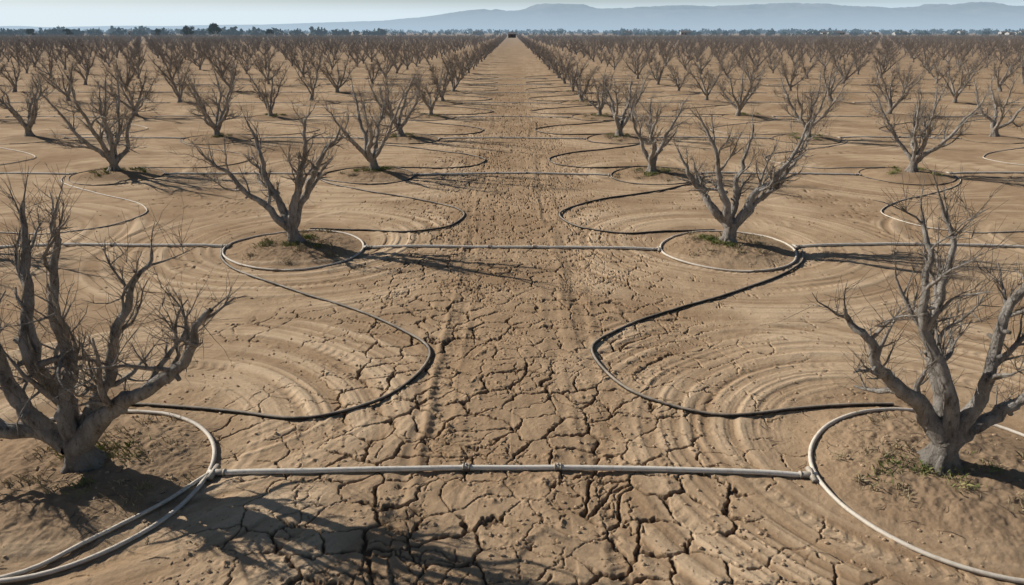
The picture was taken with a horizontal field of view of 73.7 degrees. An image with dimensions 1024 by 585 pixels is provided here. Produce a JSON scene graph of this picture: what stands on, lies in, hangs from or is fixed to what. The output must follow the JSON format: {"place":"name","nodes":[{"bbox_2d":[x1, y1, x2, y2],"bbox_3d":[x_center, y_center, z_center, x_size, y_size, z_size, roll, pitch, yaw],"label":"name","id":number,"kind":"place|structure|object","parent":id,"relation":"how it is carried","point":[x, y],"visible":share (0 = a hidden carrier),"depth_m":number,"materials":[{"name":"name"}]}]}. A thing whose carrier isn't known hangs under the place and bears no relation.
{"place":"outdoors","nodes":[
{"label":"outdoors","id":0,"kind":"place"},
{"bbox_2d":[103,84,908,84],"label":"irrigation pipe","id":1,"kind":"object","parent":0,"point":[519,84],"visible":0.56,"depth_m":68.78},
{"bbox_2d":[0,32,1023,584],"bbox_3d":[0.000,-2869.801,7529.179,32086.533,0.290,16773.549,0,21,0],"label":"ground","id":2,"kind":"structure","parent":0,"point":[436,314],"depth_m":12.03,"materials":[{"name":"soil"}]},
{"bbox_2d":[0,147,35,164],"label":"drip hose","id":3,"kind":"object","parent":2,"relation":"on","point":[18,161],"visible":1,"depth_m":28.97,"materials":[{"name":"beige plastic"}]},
{"bbox_2d":[26,28,35,35],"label":"oak tree","id":4,"kind":"object","parent":2,"relation":"on","point":[29,31],"visible":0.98,"depth_m":643.96,"materials":[{"name":"green plant"}]},
{"bbox_2d":[0,61,64,136],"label":"bare orchard tree","id":5,"kind":"object","parent":2,"relation":"on","point":[32,115],"visible":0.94,"depth_m":33.66,"materials":[{"name":"grey plant"}]},
{"bbox_2d":[32,58,78,100],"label":"bare orchard tree","id":6,"kind":"object","parent":2,"relation":"on","point":[59,80],"visible":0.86,"depth_m":51.23,"materials":[{"name":"brown plant"}]},
{"bbox_2d":[62,29,73,34],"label":"oak tree","id":7,"kind":"object","parent":2,"relation":"on","point":[68,32],"visible":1,"depth_m":629.07,"materials":[{"name":"green plant"}]},
{"bbox_2d":[0,175,147,234],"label":"drip hose","id":8,"kind":"object","parent":2,"relation":"on","point":[95,227],"visible":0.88,"depth_m":19.40,"materials":[{"name":"black rubber"}]},
{"bbox_2d":[2,118,147,143],"bbox_3d":[-23.040,-8.995,37.572,6.147,0.078,10.730,0,21,0],"label":"drip hose","id":9,"kind":"object","parent":2,"relation":"on","point":[79,134],"visible":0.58,"depth_m":35.51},
{"bbox_2d":[30,54,170,170],"bbox_3d":[-14.985,-6.499,24.849,3.948,4.392,4.313,15,26,34],"label":"bare orchard tree","id":10,"kind":"object","parent":2,"relation":"on","point":[111,157],"visible":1,"depth_m":24.90,"materials":[{"name":"grey plant"}]},
{"bbox_2d":[0,472,208,577],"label":"drip hose","id":11,"kind":"object","parent":2,"relation":"on","point":[98,535],"visible":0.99,"depth_m":7.23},
{"bbox_2d":[0,156,246,473],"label":"bare orchard tree","id":12,"kind":"object","parent":2,"relation":"on","point":[72,434],"visible":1,"depth_m":7.81,"materials":[{"name":"grey plant"}]},
{"bbox_2d":[91,65,160,115],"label":"bare orchard tree","id":13,"kind":"object","parent":2,"relation":"on","point":[142,87],"visible":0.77,"depth_m":42.08,"materials":[{"name":"brown plant"}]},
{"bbox_2d":[154,29,160,35],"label":"oak tree","id":14,"kind":"object","parent":2,"relation":"on","point":[157,31],"visible":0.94,"depth_m":633.74,"materials":[{"name":"green plant"}]},
{"bbox_2d":[68,139,252,185],"bbox_3d":[-13.712,-5.715,28.982,5.695,0.101,10.872,0,21,0],"label":"drip hose","id":15,"kind":"object","parent":2,"relation":"on","point":[157,167],"visible":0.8,"depth_m":26.79,"materials":[{"name":"black rubber"}]},
{"bbox_2d":[148,51,195,102],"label":"bare orchard tree","id":16,"kind":"object","parent":2,"relation":"on","point":[175,90],"visible":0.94,"depth_m":50.25,"materials":[{"name":"brown plant"}]},
{"bbox_2d":[182,25,194,34],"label":"oak tree","id":17,"kind":"object","parent":2,"relation":"on","point":[186,30],"visible":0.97,"depth_m":610.38,"materials":[{"name":"green plant"}]},
{"bbox_2d":[172,55,250,136],"bbox_3d":[-14.633,-9.593,33.425,3.975,4.048,3.639,-1,21,-1],"label":"bare orchard tree","id":18,"kind":"object","parent":2,"relation":"on","point":[217,125],"visible":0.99,"depth_m":33.52,"materials":[{"name":"brown plant"}]},
{"bbox_2d":[207,23,221,37],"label":"oak tree","id":19,"kind":"object","parent":2,"relation":"on","point":[213,28],"visible":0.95,"depth_m":608.57,"materials":[{"name":"green plant"}]},
{"bbox_2d":[0,248,431,583],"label":"drip hose","id":20,"kind":"object","parent":2,"relation":"on","point":[186,500],"visible":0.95,"depth_m":9.46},
{"bbox_2d":[182,117,318,144],"bbox_3d":[-13.609,-9.017,37.635,6.204,0.106,10.872,0,21,0],"label":"drip hose","id":21,"kind":"object","parent":2,"relation":"on","point":[250,134],"visible":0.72,"depth_m":35.39,"materials":[{"name":"plastic"}]},
{"bbox_2d":[163,89,359,244],"bbox_3d":[-5.812,-3.028,16.472,4.574,3.883,2.086,0,21,0],"label":"bare orchard tree","id":22,"kind":"object","parent":2,"relation":"on","point":[289,220],"visible":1,"depth_m":16.50,"materials":[{"name":"grey plant"}]},
{"bbox_2d":[241,60,290,115],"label":"bare orchard tree","id":23,"kind":"object","parent":2,"relation":"on","point":[269,106],"visible":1,"depth_m":41.83,"materials":[{"name":"brown plant"}]},
{"bbox_2d":[265,29,273,34],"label":"oak tree","id":24,"kind":"object","parent":2,"relation":"on","point":[269,31],"visible":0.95,"depth_m":624.92,"materials":[{"name":"green plant"}]},
{"bbox_2d":[250,104,346,120],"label":"drip hose","id":25,"kind":"object","parent":2,"relation":"on","point":[303,116],"visible":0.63,"depth_m":44.04,"materials":[{"name":"plastic"}]},
{"bbox_2d":[291,56,322,100],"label":"bare orchard tree","id":26,"kind":"object","parent":2,"relation":"on","point":[309,74],"visible":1,"depth_m":51.86,"materials":[{"name":"brown plant"}]},
{"bbox_2d":[293,94,373,104],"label":"drip hose","id":27,"kind":"object","parent":2,"relation":"on","point":[336,101],"visible":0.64,"depth_m":52.73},
{"bbox_2d":[222,179,464,270],"bbox_3d":[-4.293,-2.439,20.337,5.846,0.123,10.809,0,21,0],"label":"drip hose","id":28,"kind":"object","parent":2,"relation":"on","point":[301,269],"visible":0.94,"depth_m":18.08,"materials":[{"name":"grey plastic"}]},
{"bbox_2d":[318,67,426,169],"bbox_3d":[-4.907,-6.325,25.031,3.836,3.933,3.994,3,21,9],"label":"bare orchard tree","id":29,"kind":"object","parent":2,"relation":"on","point":[368,155],"visible":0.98,"depth_m":25.01,"materials":[{"name":"grey plant"}]},
{"bbox_2d":[365,58,432,136],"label":"bare orchard tree","id":30,"kind":"object","parent":2,"relation":"on","point":[400,132],"visible":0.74,"depth_m":33.33,"materials":[{"name":"brown plant"}]},
{"bbox_2d":[321,142,485,184],"bbox_3d":[-4.182,-5.737,29.012,6.182,0.107,10.790,0,21,0],"label":"drip hose","id":31,"kind":"object","parent":2,"relation":"on","point":[407,167],"visible":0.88,"depth_m":26.75,"materials":[{"name":"black rubber"}]},
{"bbox_2d":[368,118,483,143],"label":"drip hose","id":32,"kind":"object","parent":2,"relation":"on","point":[436,134],"visible":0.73,"depth_m":35.55,"materials":[{"name":"plastic"}]},
{"bbox_2d":[405,62,449,114],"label":"bare orchard tree","id":33,"kind":"object","parent":2,"relation":"on","point":[436,97],"visible":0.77,"depth_m":42.28,"materials":[{"name":"brown plant"}]},
{"bbox_2d":[425,49,463,100],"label":"bare orchard tree","id":34,"kind":"object","parent":2,"relation":"on","point":[432,70],"visible":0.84,"depth_m":50.79,"materials":[{"name":"brown plant"}]},
{"bbox_2d":[406,104,492,120],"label":"drip hose","id":35,"kind":"object","parent":2,"relation":"on","point":[452,114],"visible":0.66,"depth_m":44.27,"materials":[{"name":"black rubber"}]},
{"bbox_2d":[418,93,490,105],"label":"drip hose","id":36,"kind":"object","parent":2,"relation":"on","point":[460,101],"visible":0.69,"depth_m":52.82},
{"bbox_2d":[433,85,497,93],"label":"drip hose","id":37,"kind":"object","parent":2,"relation":"on","point":[476,87],"visible":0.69,"depth_m":64.18,"materials":[{"name":"black rubber"}]},
{"bbox_2d":[449,80,497,85],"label":"drip hose","id":38,"kind":"object","parent":2,"relation":"on","point":[475,84],"visible":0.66,"depth_m":70.13,"materials":[{"name":"black rubber"}]},
{"bbox_2d":[149,78,865,78],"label":"irrigation pipe","id":39,"kind":"object","parent":2,"relation":"on","point":[661,78],"visible":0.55,"depth_m":77.43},
{"bbox_2d":[0,35,1023,92],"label":"distant orchard trees","id":40,"kind":"object","parent":2,"relation":"on","point":[156,47],"visible":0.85,"depth_m":94.49,"materials":[{"name":"brown plant"}]},
{"bbox_2d":[0,33,1023,49],"bbox_3d":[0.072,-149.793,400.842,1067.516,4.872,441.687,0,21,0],"label":"orchard trees","id":41,"kind":"object","parent":2,"relation":"on","point":[547,39],"visible":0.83,"depth_m":310.64,"materials":[{"name":"plant"}]},
{"bbox_2d":[0,153,1023,584],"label":"dirt clods","id":42,"kind":"object","parent":2,"relation":"on","point":[494,407],"visible":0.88,"depth_m":8.80,"materials":[{"name":"soil"}]},
{"bbox_2d":[0,90,1023,521],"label":"grass weeds","id":43,"kind":"object","parent":2,"relation":"on","point":[308,242],"depth_m":8.81,"materials":[{"name":"green plant"}]},
{"bbox_2d":[0,25,1023,36],"bbox_3d":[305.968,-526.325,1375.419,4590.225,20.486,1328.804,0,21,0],"label":"distant tree line","id":44,"kind":"object","parent":2,"relation":"on","point":[119,31],"visible":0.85,"depth_m":1021.14,"materials":[{"name":"green plant"}]},
{"bbox_2d":[0,242,1023,252],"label":"irrigation pipe","id":45,"kind":"object","parent":2,"relation":"on","point":[657,248],"visible":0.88,"depth_m":16.95,"materials":[{"name":"grey plastic"}]},
{"bbox_2d":[0,172,1023,176],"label":"irrigation pipe","id":46,"kind":"object","parent":2,"relation":"on","point":[608,174],"visible":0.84,"depth_m":25.61,"materials":[{"name":"grey plastic"}]},
{"bbox_2d":[0,101,1023,103],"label":"irrigation pipe","id":47,"kind":"object","parent":2,"relation":"on","point":[489,102],"visible":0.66,"depth_m":51.53,"materials":[{"name":"grey plastic"}]},
{"bbox_2d":[508,32,515,37],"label":"farm shed","id":48,"kind":"structure","parent":2,"relation":"on","point":[511,34],"depth_m":610.35,"materials":[{"name":"grey"}]},
{"bbox_2d":[206,463,818,482],"bbox_3d":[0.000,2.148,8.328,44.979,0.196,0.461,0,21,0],"label":"irrigation pipe","id":49,"kind":"object","parent":2,"relation":"on","point":[807,473],"visible":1,"depth_m":8.29,"materials":[{"name":"grey plastic"}]},
{"bbox_2d":[5,116,1020,117],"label":"irrigation pipe","id":50,"kind":"object","parent":2,"relation":"on","point":[526,116],"visible":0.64,"depth_m":42.90,"materials":[{"name":"grey plastic"}]},
{"bbox_2d":[13,31,1023,34],"bbox_3d":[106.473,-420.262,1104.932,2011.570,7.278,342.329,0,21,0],"label":"distant village","id":51,"kind":"object","parent":2,"relation":"on","point":[874,33],"visible":0.38,"depth_m":1158.64,"materials":[{"name":"grey"}]},
{"bbox_2d":[64,136,1023,139],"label":"irrigation pipe","id":52,"kind":"object","parent":2,"relation":"on","point":[540,137],"visible":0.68,"depth_m":34.27,"materials":[{"name":"grey plastic"}]},
{"bbox_2d":[526,79,581,85],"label":"drip hose","id":53,"kind":"object","parent":2,"relation":"on","point":[541,81],"visible":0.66,"depth_m":70.63,"materials":[{"name":"black rubber"}]},
{"bbox_2d":[526,86,590,93],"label":"drip hose","id":54,"kind":"object","parent":2,"relation":"on","point":[549,87],"visible":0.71,"depth_m":63.95,"materials":[{"name":"black rubber"}]},
{"bbox_2d":[528,93,600,104],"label":"drip hose","id":55,"kind":"object","parent":2,"relation":"on","point":[563,100],"visible":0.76,"depth_m":52.93,"materials":[{"name":"black rubber"}]},
{"bbox_2d":[531,103,620,120],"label":"drip hose","id":56,"kind":"object","parent":2,"relation":"on","point":[571,113],"visible":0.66,"depth_m":44.24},
{"bbox_2d":[567,63,601,100],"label":"bare orchard tree","id":57,"kind":"object","parent":2,"relation":"on","point":[580,80],"visible":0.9,"depth_m":51.00,"materials":[{"name":"grey plant"}]},
{"bbox_2d":[534,120,647,143],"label":"drip hose","id":58,"kind":"object","parent":2,"relation":"on","point":[584,134],"visible":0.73,"depth_m":35.63,"materials":[{"name":"black rubber"}]},
{"bbox_2d":[570,67,618,114],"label":"bare orchard tree","id":59,"kind":"object","parent":2,"relation":"on","point":[599,108],"visible":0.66,"depth_m":42.38,"materials":[{"name":"grey plant"}]},
{"bbox_2d":[549,141,698,184],"bbox_3d":[4.298,-5.717,28.962,5.555,0.144,10.835,0,21,0],"label":"drip hose","id":60,"kind":"object","parent":2,"relation":"on","point":[618,166],"visible":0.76,"depth_m":26.90,"materials":[{"name":"black rubber"}]},
{"bbox_2d":[596,56,656,136],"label":"bare orchard tree","id":61,"kind":"object","parent":2,"relation":"on","point":[621,124],"visible":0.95,"depth_m":33.67,"materials":[{"name":"grey plant"}]},
{"bbox_2d":[620,78,695,171],"bbox_3d":[5.147,-6.072,24.828,3.410,3.617,3.552,18,27,39],"label":"bare orchard tree","id":62,"kind":"object","parent":2,"relation":"on","point":[651,158],"visible":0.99,"depth_m":24.62,"materials":[{"name":"grey plant"}]},
{"bbox_2d":[559,176,797,272],"bbox_3d":[4.249,-2.416,20.308,5.788,0.134,10.832,0,21,0],"label":"drip hose","id":63,"kind":"object","parent":2,"relation":"on","point":[714,268],"visible":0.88,"depth_m":18.13,"materials":[{"name":"black rubber"}]},
{"bbox_2d":[647,93,728,104],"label":"drip hose","id":64,"kind":"object","parent":2,"relation":"on","point":[681,100],"visible":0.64,"depth_m":53.21,"materials":[{"name":"black rubber"}]},
{"bbox_2d":[684,58,729,99],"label":"bare orchard tree","id":65,"kind":"object","parent":2,"relation":"on","point":[707,92],"visible":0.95,"depth_m":51.53,"materials":[{"name":"grey plant"}]},
{"bbox_2d":[672,104,773,120],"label":"drip hose","id":66,"kind":"object","parent":2,"relation":"on","point":[717,114],"visible":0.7,"depth_m":44.11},
{"bbox_2d":[709,52,767,115],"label":"bare orchard tree","id":67,"kind":"object","parent":2,"relation":"on","point":[740,104],"visible":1,"depth_m":41.95,"materials":[{"name":"grey plant"}]},
{"bbox_2d":[662,96,838,244],"bbox_3d":[5.895,-3.043,16.616,4.461,3.796,2.446,0,21,0],"label":"bare orchard tree","id":68,"kind":"object","parent":2,"relation":"on","point":[729,220],"visible":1,"depth_m":16.54,"materials":[{"name":"grey plant"}]},
{"bbox_2d":[710,117,841,144],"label":"drip hose","id":69,"kind":"object","parent":2,"relation":"on","point":[774,134],"visible":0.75,"depth_m":35.53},
{"bbox_2d":[590,249,1023,583],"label":"drip hose","id":70,"kind":"object","parent":2,"relation":"on","point":[835,498],"visible":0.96,"depth_m":9.51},
{"bbox_2d":[769,63,853,136],"bbox_3d":[14.549,-9.397,33.335,3.849,3.754,3.439,6,22,15],"label":"bare orchard tree","id":71,"kind":"object","parent":2,"relation":"on","point":[811,103],"visible":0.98,"depth_m":33.36,"materials":[{"name":"grey plant"}]},
{"bbox_2d":[817,58,855,100],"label":"bare orchard tree","id":72,"kind":"object","parent":2,"relation":"on","point":[830,91],"visible":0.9,"depth_m":50.91,"materials":[{"name":"brown plant"}]},
{"bbox_2d":[764,139,956,184],"bbox_3d":[13.616,-5.707,28.971,5.972,0.098,10.806,0,21,0],"label":"drip hose","id":73,"kind":"object","parent":2,"relation":"on","point":[866,168],"visible":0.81,"depth_m":26.80,"materials":[{"name":"black rubber"}]},
{"bbox_2d":[764,157,1023,476],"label":"bare orchard tree","id":74,"kind":"object","parent":2,"relation":"on","point":[948,425],"visible":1,"depth_m":7.85,"materials":[{"name":"grey plant"}]},
{"bbox_2d":[865,62,928,113],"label":"bare orchard tree","id":75,"kind":"object","parent":2,"relation":"on","point":[889,100],"visible":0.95,"depth_m":42.83,"materials":[{"name":"grey plant"}]},
{"bbox_2d":[861,66,1005,172],"bbox_3d":[15.114,-6.310,24.984,4.028,3.929,3.599,-3,21,-7],"label":"bare orchard tree","id":76,"kind":"object","parent":2,"relation":"on","point":[914,158],"visible":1,"depth_m":24.84,"materials":[{"name":"grey plant"}]},
{"bbox_2d":[879,117,1023,143],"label":"drip hose","id":77,"kind":"object","parent":2,"relation":"on","point":[958,134],"visible":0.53,"depth_m":35.35,"materials":[{"name":"black rubber"}]},
{"bbox_2d":[881,175,1023,232],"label":"drip hose","id":78,"kind":"object","parent":2,"relation":"on","point":[940,228],"visible":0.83,"depth_m":19.26,"materials":[{"name":"black rubber"}]},
{"bbox_2d":[931,56,990,102],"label":"bare orchard tree","id":79,"kind":"object","parent":2,"relation":"on","point":[964,83],"visible":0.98,"depth_m":50.40,"materials":[{"name":"grey plant"}]},
{"bbox_2d":[961,63,1023,136],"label":"bare orchard tree","id":80,"kind":"object","parent":2,"relation":"on","point":[994,128],"visible":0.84,"depth_m":33.91,"materials":[{"name":"grey plant"}]},
{"bbox_2d":[983,147,1023,165],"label":"drip hose","id":81,"kind":"object","parent":2,"relation":"on","point":[1004,162],"visible":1,"depth_m":28.70,"materials":[{"name":"beige plastic"}]},
{"bbox_2d":[0,2,1023,31],"bbox_3d":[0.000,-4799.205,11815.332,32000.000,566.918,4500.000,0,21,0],"label":"mountains","id":82,"kind":"structure","parent":0,"point":[968,16],"depth_m":10875.18,"materials":[{"name":"stone"}]},
{"bbox_2d":[0,0,1023,26],"label":"sky","id":83,"kind":"structure","parent":0,"point":[35,13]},
{"bbox_2d":[47,91,980,92],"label":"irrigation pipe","id":84,"kind":"object","parent":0,"point":[553,92],"visible":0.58,"depth_m":60.10,"materials":[{"name":"grey plastic"}]}
]}

